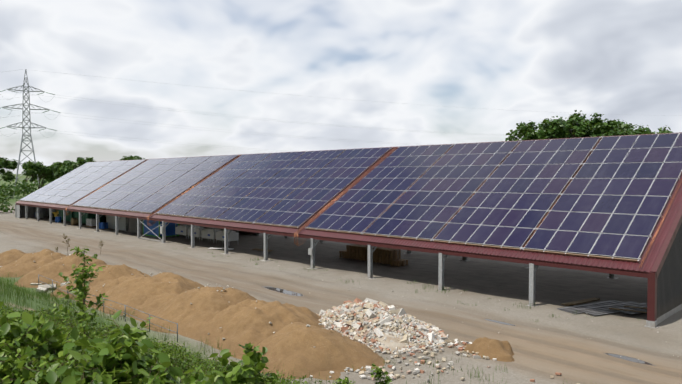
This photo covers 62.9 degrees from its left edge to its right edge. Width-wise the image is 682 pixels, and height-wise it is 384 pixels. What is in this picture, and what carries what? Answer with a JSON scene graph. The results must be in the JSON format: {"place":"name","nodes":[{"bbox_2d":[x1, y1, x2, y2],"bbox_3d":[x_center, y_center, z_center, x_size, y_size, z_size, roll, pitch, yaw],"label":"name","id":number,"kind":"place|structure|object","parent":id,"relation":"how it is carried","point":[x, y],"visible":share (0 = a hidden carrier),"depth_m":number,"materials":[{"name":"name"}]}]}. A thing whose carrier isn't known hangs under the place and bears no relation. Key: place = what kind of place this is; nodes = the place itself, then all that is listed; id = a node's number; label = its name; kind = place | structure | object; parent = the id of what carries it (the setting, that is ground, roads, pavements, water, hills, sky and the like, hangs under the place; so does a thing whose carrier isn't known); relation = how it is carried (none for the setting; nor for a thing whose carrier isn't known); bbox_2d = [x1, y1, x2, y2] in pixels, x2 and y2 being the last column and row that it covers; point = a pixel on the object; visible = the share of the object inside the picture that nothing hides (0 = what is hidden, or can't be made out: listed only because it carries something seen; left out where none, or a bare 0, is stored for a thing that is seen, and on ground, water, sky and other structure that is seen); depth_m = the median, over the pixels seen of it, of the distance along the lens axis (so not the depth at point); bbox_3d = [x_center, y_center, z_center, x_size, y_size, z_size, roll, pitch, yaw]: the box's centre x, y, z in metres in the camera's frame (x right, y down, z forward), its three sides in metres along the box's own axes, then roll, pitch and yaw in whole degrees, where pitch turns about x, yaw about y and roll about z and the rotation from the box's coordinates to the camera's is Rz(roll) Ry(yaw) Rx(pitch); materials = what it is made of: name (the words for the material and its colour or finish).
{"place":"outdoors","nodes":[
{"label":"outdoors","id":0,"kind":"place"},
{"bbox_2d":[0,168,15,181],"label":"tree","id":1,"kind":"object","parent":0,"point":[9,176],"visible":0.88,"depth_m":219.17,"materials":[{"name":"green plant"}]},
{"bbox_2d":[0,157,17,179],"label":"tree","id":2,"kind":"object","parent":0,"point":[9,164],"depth_m":198.52,"materials":[{"name":"green plant"}]},
{"bbox_2d":[21,167,39,193],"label":"tree","id":3,"kind":"object","parent":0,"point":[25,172],"depth_m":234.03,"materials":[{"name":"green plant"}]},
{"bbox_2d":[22,160,55,188],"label":"tree","id":4,"kind":"object","parent":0,"point":[29,167],"depth_m":155.08,"materials":[{"name":"green plant"}]},
{"bbox_2d":[35,209,42,217],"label":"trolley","id":5,"kind":"object","parent":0,"point":[40,215],"visible":0.56,"depth_m":96.59,"materials":[{"name":"metal"}]},
{"bbox_2d":[44,160,73,180],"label":"tree","id":6,"kind":"object","parent":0,"point":[65,163],"depth_m":168.80,"materials":[{"name":"green plant"}]},
{"bbox_2d":[54,157,95,176],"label":"tree","id":7,"kind":"object","parent":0,"point":[61,171],"visible":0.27,"depth_m":150.11,"materials":[{"name":"green plant"}]},
{"bbox_2d":[0,174,681,383],"bbox_3d":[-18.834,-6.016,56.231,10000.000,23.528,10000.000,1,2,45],"label":"ground","id":8,"kind":"structure","parent":0,"point":[566,348],"depth_m":33.68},
{"bbox_2d":[0,194,21,212],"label":"hedge","id":9,"kind":"object","parent":8,"relation":"on","point":[4,208],"visible":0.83,"depth_m":111.23,"materials":[{"name":"green plant"}]},
{"bbox_2d":[0,249,26,267],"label":"earth mound","id":10,"kind":"object","parent":8,"relation":"on","point":[9,256],"visible":0.17,"depth_m":45.38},
{"bbox_2d":[2,69,49,195],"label":"pylon","id":11,"kind":"object","parent":8,"relation":"on","point":[29,120],"visible":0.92,"depth_m":195.26,"materials":[{"name":"metal"}]},
{"bbox_2d":[0,90,59,130],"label":"insulators","id":12,"kind":"object","parent":11,"relation":"attached to","point":[42,112],"visible":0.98,"depth_m":199.12,"materials":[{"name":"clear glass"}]},
{"bbox_2d":[0,69,665,151],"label":"power line wires","id":13,"kind":"object","parent":11,"relation":"attached to","point":[214,113],"visible":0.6,"depth_m":220.23,"materials":[{"name":"grey metal"}]},
{"bbox_2d":[0,179,52,197],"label":"hedge belt","id":14,"kind":"object","parent":8,"relation":"on","point":[8,190],"visible":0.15,"depth_m":187.51,"materials":[{"name":"green plant"}]},
{"bbox_2d":[0,249,68,277],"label":"earth mound","id":15,"kind":"object","parent":8,"relation":"on","point":[25,264],"visible":0.48,"depth_m":41.23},
{"bbox_2d":[52,209,58,219],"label":"yellow telehandler","id":16,"kind":"object","parent":8,"relation":"on","point":[55,214],"visible":0.17,"depth_m":93.02,"materials":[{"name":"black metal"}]},
{"bbox_2d":[15,252,106,287],"bbox_3d":[-18.951,5.221,39.407,11.340,1.882,9.720,1,2,45],"label":"earth mound","id":17,"kind":"object","parent":8,"relation":"on","point":[52,270],"visible":0.27,"depth_m":37.39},
{"bbox_2d":[30,282,67,292],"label":"broken concrete slabs","id":18,"kind":"structure","parent":17,"relation":"on","point":[45,287],"depth_m":35.16,"materials":[{"name":"concrete"}]},
{"bbox_2d":[59,210,73,221],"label":"green skip","id":19,"kind":"object","parent":8,"relation":"on","point":[69,216],"visible":0.21,"depth_m":87.97,"materials":[{"name":"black metal"}]},
{"bbox_2d":[35,212,107,228],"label":"blue drums","id":20,"kind":"object","parent":8,"relation":"on","point":[102,225],"visible":0.75,"depth_m":76.85,"materials":[{"name":"blue plastic"}]},
{"bbox_2d":[71,218,77,224],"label":"crate","id":21,"kind":"object","parent":8,"relation":"on","point":[74,221],"visible":1,"depth_m":82.71,"materials":[{"name":"brown wood"}]},
{"bbox_2d":[55,233,103,253],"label":"dry weeds","id":22,"kind":"object","parent":8,"relation":"on","point":[68,240],"depth_m":48.33,"materials":[{"name":"brown plant"}]},
{"bbox_2d":[74,211,104,223],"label":"green skip","id":23,"kind":"object","parent":8,"relation":"on","point":[85,216],"visible":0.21,"depth_m":83.32,"materials":[{"name":"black metal"}]},
{"bbox_2d":[86,218,99,226],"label":"ibc totes","id":24,"kind":"object","parent":8,"relation":"on","point":[90,222],"visible":0.35,"depth_m":79.54,"materials":[{"name":"white paint"}]},
{"bbox_2d":[51,264,149,298],"bbox_3d":[-14.349,5.428,35.528,11.070,1.728,9.450,1,2,45],"label":"earth mound","id":25,"kind":"object","parent":8,"relation":"on","point":[111,272],"visible":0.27,"depth_m":34.51,"materials":[{"name":"brown sand"}]},
{"bbox_2d":[82,279,119,307],"bbox_3d":[-13.284,5.749,32.780,7.290,1.212,5.940,1,2,45],"label":"earth mound","id":26,"kind":"object","parent":8,"relation":"on","point":[109,284],"visible":0.12,"depth_m":32.19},
{"bbox_2d":[38,274,177,341],"bbox_3d":[-13.257,5.972,29.909,17.545,1.038,0.044,1,2,44],"label":"bank fence","id":27,"kind":"object","parent":8,"relation":"on","point":[115,309],"visible":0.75,"depth_m":27.29,"materials":[{"name":"grey metal"}]},
{"bbox_2d":[106,215,127,230],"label":"grey container body","id":28,"kind":"object","parent":8,"relation":"on","point":[118,229],"visible":0.06,"depth_m":74.63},
{"bbox_2d":[107,215,124,229],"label":"grey container front","id":29,"kind":"object","parent":28,"relation":"attached to","point":[111,222],"visible":0.44,"depth_m":76.42,"materials":[{"name":"grey metal"}]},
{"bbox_2d":[120,155,138,159],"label":"tree","id":30,"kind":"object","parent":8,"relation":"on","point":[131,157],"visible":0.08,"depth_m":154.60,"materials":[{"name":"green plant"}]},
{"bbox_2d":[129,218,142,233],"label":"dark cabin","id":31,"kind":"object","parent":8,"relation":"on","point":[132,225],"visible":0.07,"depth_m":71.27,"materials":[{"name":"grey metal"}]},
{"bbox_2d":[91,272,204,315],"bbox_3d":[-10.313,5.531,31.788,11.610,1.709,9.990,1,2,45],"label":"earth mound","id":32,"kind":"object","parent":8,"relation":"on","point":[133,292],"visible":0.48,"depth_m":30.30,"materials":[{"name":"brown sand"}]},
{"bbox_2d":[143,219,178,237],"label":"container","id":33,"kind":"object","parent":8,"relation":"on","point":[170,229],"visible":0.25,"depth_m":66.99,"materials":[{"name":"blue metal"}]},
{"bbox_2d":[0,304,354,383],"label":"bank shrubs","id":34,"kind":"object","parent":8,"relation":"on","point":[23,376],"depth_m":4.89,"materials":[{"name":"green plant"}]},
{"bbox_2d":[105,215,258,235],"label":"wall plinth","id":35,"kind":"structure","parent":8,"relation":"on","point":[250,233],"depth_m":70.07,"materials":[{"name":"concrete"}]},
{"bbox_2d":[0,246,391,383],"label":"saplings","id":36,"kind":"object","parent":8,"relation":"on","point":[243,375],"depth_m":4.94,"materials":[{"name":"green plant"}]},
{"bbox_2d":[51,265,340,379],"bbox_3d":[-13.451,5.578,34.307,52.650,1.478,8.574,1,2,45],"label":"sand mound","id":37,"kind":"object","parent":8,"relation":"on","point":[201,324],"visible":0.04,"depth_m":25.81,"materials":[{"name":"brown sand"}]},
{"bbox_2d":[144,286,256,333],"bbox_3d":[-6.561,5.638,28.471,10.800,1.632,9.450,1,2,45],"label":"earth mound","id":38,"kind":"object","parent":8,"relation":"on","point":[179,308],"visible":0.31,"depth_m":26.90,"materials":[{"name":"brown sand"}]},
{"bbox_2d":[175,223,238,245],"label":"air handling units","id":39,"kind":"object","parent":8,"relation":"on","point":[208,233],"visible":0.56,"depth_m":61.07,"materials":[{"name":"white paint"}]},
{"bbox_2d":[208,247,233,249],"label":"white offcuts","id":40,"kind":"object","parent":8,"relation":"on","point":[219,248],"visible":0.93,"depth_m":54.62,"materials":[{"name":"paint"}]},
{"bbox_2d":[210,299,323,359],"bbox_3d":[-3.516,5.775,25.579,10.260,1.543,8.910,1,2,45],"label":"earth mound","id":41,"kind":"object","parent":8,"relation":"on","point":[244,322],"visible":0.31,"depth_m":24.39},
{"bbox_2d":[15,204,614,306],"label":"support posts","id":42,"kind":"object","parent":8,"relation":"on","point":[533,268],"visible":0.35,"depth_m":47.53,"materials":[{"name":"grey metal"}]},
{"bbox_2d":[16,205,19,217],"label":"end wall","id":43,"kind":"structure","parent":42,"relation":"attached to","point":[17,211],"depth_m":97.67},
{"bbox_2d":[20,205,56,216],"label":"gable wall","id":44,"kind":"structure","parent":42,"relation":"attached to","point":[44,211],"depth_m":100.47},
{"bbox_2d":[160,226,312,254],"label":"electrical cabinets","id":45,"kind":"object","parent":42,"relation":"attached to","point":[310,251],"visible":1,"depth_m":43.36,"materials":[{"name":"grey metal"}]},
{"bbox_2d":[16,203,647,277],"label":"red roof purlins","id":46,"kind":"object","parent":42,"relation":"on","point":[617,271],"visible":0.12,"depth_m":36.17,"materials":[{"name":"red metal"}]},
{"bbox_2d":[15,139,681,272],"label":"roof","id":47,"kind":"structure","parent":42,"relation":"on","point":[657,244],"depth_m":34.59,"materials":[{"name":"red metal"}]},
{"bbox_2d":[19,200,637,261],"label":"collector bottom rail","id":48,"kind":"object","parent":47,"relation":"on","point":[579,255],"visible":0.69,"depth_m":36.76,"materials":[{"name":"red metal"}]},
{"bbox_2d":[22,133,681,259],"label":"solar panel frames","id":49,"kind":"structure","parent":47,"relation":"on","point":[437,160],"depth_m":42.02,"materials":[{"name":"silver metal"}]},
{"bbox_2d":[20,133,681,257],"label":"solar panels","id":50,"kind":"object","parent":49,"relation":"in","point":[630,246],"visible":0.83,"depth_m":41.96,"materials":[{"name":"blue glass"}]},
{"bbox_2d":[27,136,679,261],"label":"collector fittings","id":51,"kind":"object","parent":47,"relation":"on","point":[432,239],"visible":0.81,"depth_m":42.94,"materials":[{"name":"metal"}]},
{"bbox_2d":[66,139,681,267],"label":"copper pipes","id":52,"kind":"object","parent":51,"relation":"attached to","point":[393,149],"visible":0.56,"depth_m":47.15,"materials":[{"name":"orange metal"}]},
{"bbox_2d":[256,322,384,378],"bbox_3d":[-1.320,5.996,22.547,8.640,1.259,7.560,1,2,45],"label":"earth mound","id":53,"kind":"object","parent":8,"relation":"on","point":[291,346],"visible":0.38,"depth_m":21.13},
{"bbox_2d":[0,249,640,383],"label":"grass tufts","id":54,"kind":"object","parent":8,"relation":"on","point":[7,285],"visible":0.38,"depth_m":24.95,"materials":[{"name":"green plant"}]},
{"bbox_2d":[273,323,369,377],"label":"mound stones","id":55,"kind":"object","parent":8,"relation":"on","point":[307,325],"visible":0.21,"depth_m":22.37,"materials":[{"name":"stone"}]},
{"bbox_2d":[48,223,616,278],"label":"column footings","id":56,"kind":"object","parent":8,"relation":"on","point":[318,268],"depth_m":47.57,"materials":[{"name":"concrete"}]},
{"bbox_2d":[339,244,407,266],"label":"pallet stacks","id":57,"kind":"object","parent":8,"relation":"on","point":[383,255],"visible":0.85,"depth_m":46.51,"materials":[{"name":"brown wood"}]},
{"bbox_2d":[330,308,418,353],"bbox_3d":[1.363,5.904,25.802,9.450,1.236,6.750,1,2,45],"label":"rubble heap","id":58,"kind":"object","parent":8,"relation":"on","point":[393,344],"visible":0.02,"depth_m":23.22,"materials":[{"name":"beige concrete"}]},
{"bbox_2d":[319,302,445,353],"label":"rubble heap bricks","id":59,"kind":"object","parent":8,"relation":"on","point":[353,307],"visible":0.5,"depth_m":24.45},
{"bbox_2d":[319,298,447,352],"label":"big rubble chunks","id":60,"kind":"object","parent":8,"relation":"on","point":[385,321],"visible":0.29,"depth_m":24.31,"materials":[{"name":"concrete"}]},
{"bbox_2d":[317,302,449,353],"bbox_3d":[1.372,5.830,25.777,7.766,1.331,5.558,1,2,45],"label":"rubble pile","id":61,"kind":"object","parent":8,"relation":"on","point":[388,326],"visible":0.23,"depth_m":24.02,"materials":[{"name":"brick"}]},
{"bbox_2d":[329,347,452,380],"bbox_3d":[0.648,6.474,23.106,8.324,0.271,5.870,1,2,45],"label":"rubble spill","id":62,"kind":"object","parent":8,"relation":"on","point":[390,374],"visible":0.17,"depth_m":20.76,"materials":[{"name":"brick"}]},
{"bbox_2d":[100,132,681,321],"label":"roof trim","id":63,"kind":"structure","parent":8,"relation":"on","point":[653,276],"depth_m":27.31,"materials":[{"name":"red metal"}]},
{"bbox_2d":[202,258,678,359],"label":"yard stones","id":64,"kind":"object","parent":8,"relation":"on","point":[461,293],"visible":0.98,"depth_m":32.48,"materials":[{"name":"grey stone"}]},
{"bbox_2d":[436,339,496,359],"bbox_3d":[5.177,6.425,22.817,2.933,0.225,1.807,1,2,45],"label":"rubble","id":65,"kind":"object","parent":8,"relation":"on","point":[461,348],"visible":0.54,"depth_m":22.84,"materials":[{"name":"white stone"}]},
{"bbox_2d":[464,337,514,361],"bbox_3d":[6.034,6.240,22.563,3.105,0.730,2.430,1,2,45],"label":"dirt heap","id":66,"kind":"object","parent":8,"relation":"on","point":[491,349],"visible":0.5,"depth_m":22.16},
{"bbox_2d":[410,366,579,383],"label":"bricks","id":67,"kind":"object","parent":8,"relation":"on","point":[531,380],"visible":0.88,"depth_m":19.78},
{"bbox_2d":[505,127,550,140],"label":"tree","id":68,"kind":"object","parent":8,"relation":"on","point":[532,132],"visible":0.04,"depth_m":106.06,"materials":[{"name":"green plant"}]},
{"bbox_2d":[506,120,578,140],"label":"tree","id":69,"kind":"object","parent":8,"relation":"on","point":[522,130],"depth_m":112.76,"materials":[{"name":"green plant"}]},
{"bbox_2d":[530,110,651,139],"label":"tree","id":70,"kind":"object","parent":8,"relation":"on","point":[559,126],"depth_m":103.42,"materials":[{"name":"green plant"}]},
{"bbox_2d":[557,300,646,314],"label":"metal sheets","id":71,"kind":"object","parent":8,"relation":"on","point":[599,308],"visible":0.75,"depth_m":29.96,"materials":[{"name":"grey metal"}]},
{"bbox_2d":[561,298,646,312],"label":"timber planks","id":72,"kind":"object","parent":8,"relation":"on","point":[580,301],"visible":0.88,"depth_m":30.93,"materials":[{"name":"wood"}]},
{"bbox_2d":[585,120,644,136],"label":"tree","id":73,"kind":"object","parent":8,"relation":"on","point":[605,127],"depth_m":98.45,"materials":[{"name":"green plant"}]},
{"bbox_2d":[631,126,670,131],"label":"tree","id":74,"kind":"object","parent":8,"relation":"on","point":[663,130],"visible":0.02,"depth_m":114.20,"materials":[{"name":"green plant"}]},
{"bbox_2d":[644,320,659,328],"bbox_3d":[14.811,6.259,26.523,0.560,0.300,0.520,1,2,45],"label":"concrete footing","id":75,"kind":"object","parent":8,"relation":"on","point":[651,324],"visible":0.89,"depth_m":26.40,"materials":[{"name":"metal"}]},
{"bbox_2d":[631,131,672,134],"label":"tree","id":76,"kind":"object","parent":8,"relation":"on","point":[641,132],"depth_m":92.50,"materials":[{"name":"green plant"}]},
{"bbox_2d":[657,304,681,324],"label":"gable plinth","id":77,"kind":"structure","parent":8,"relation":"on","point":[663,317],"depth_m":28.07,"materials":[{"name":"grey concrete"}]},
{"bbox_2d":[0,0,681,173],"label":"sky","id":78,"kind":"structure","parent":0,"point":[609,58],"materials":[{"name":"white"}]},
{"bbox_2d":[555,119,632,136],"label":"tree","id":79,"kind":"object","parent":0,"point":[612,122],"depth_m":119.95,"materials":[{"name":"green plant"}]},
{"bbox_2d":[657,223,681,317],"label":"gable wall","id":80,"kind":"structure","parent":0,"point":[669,288],"depth_m":28.36,"materials":[{"name":"metal"}]}
]}

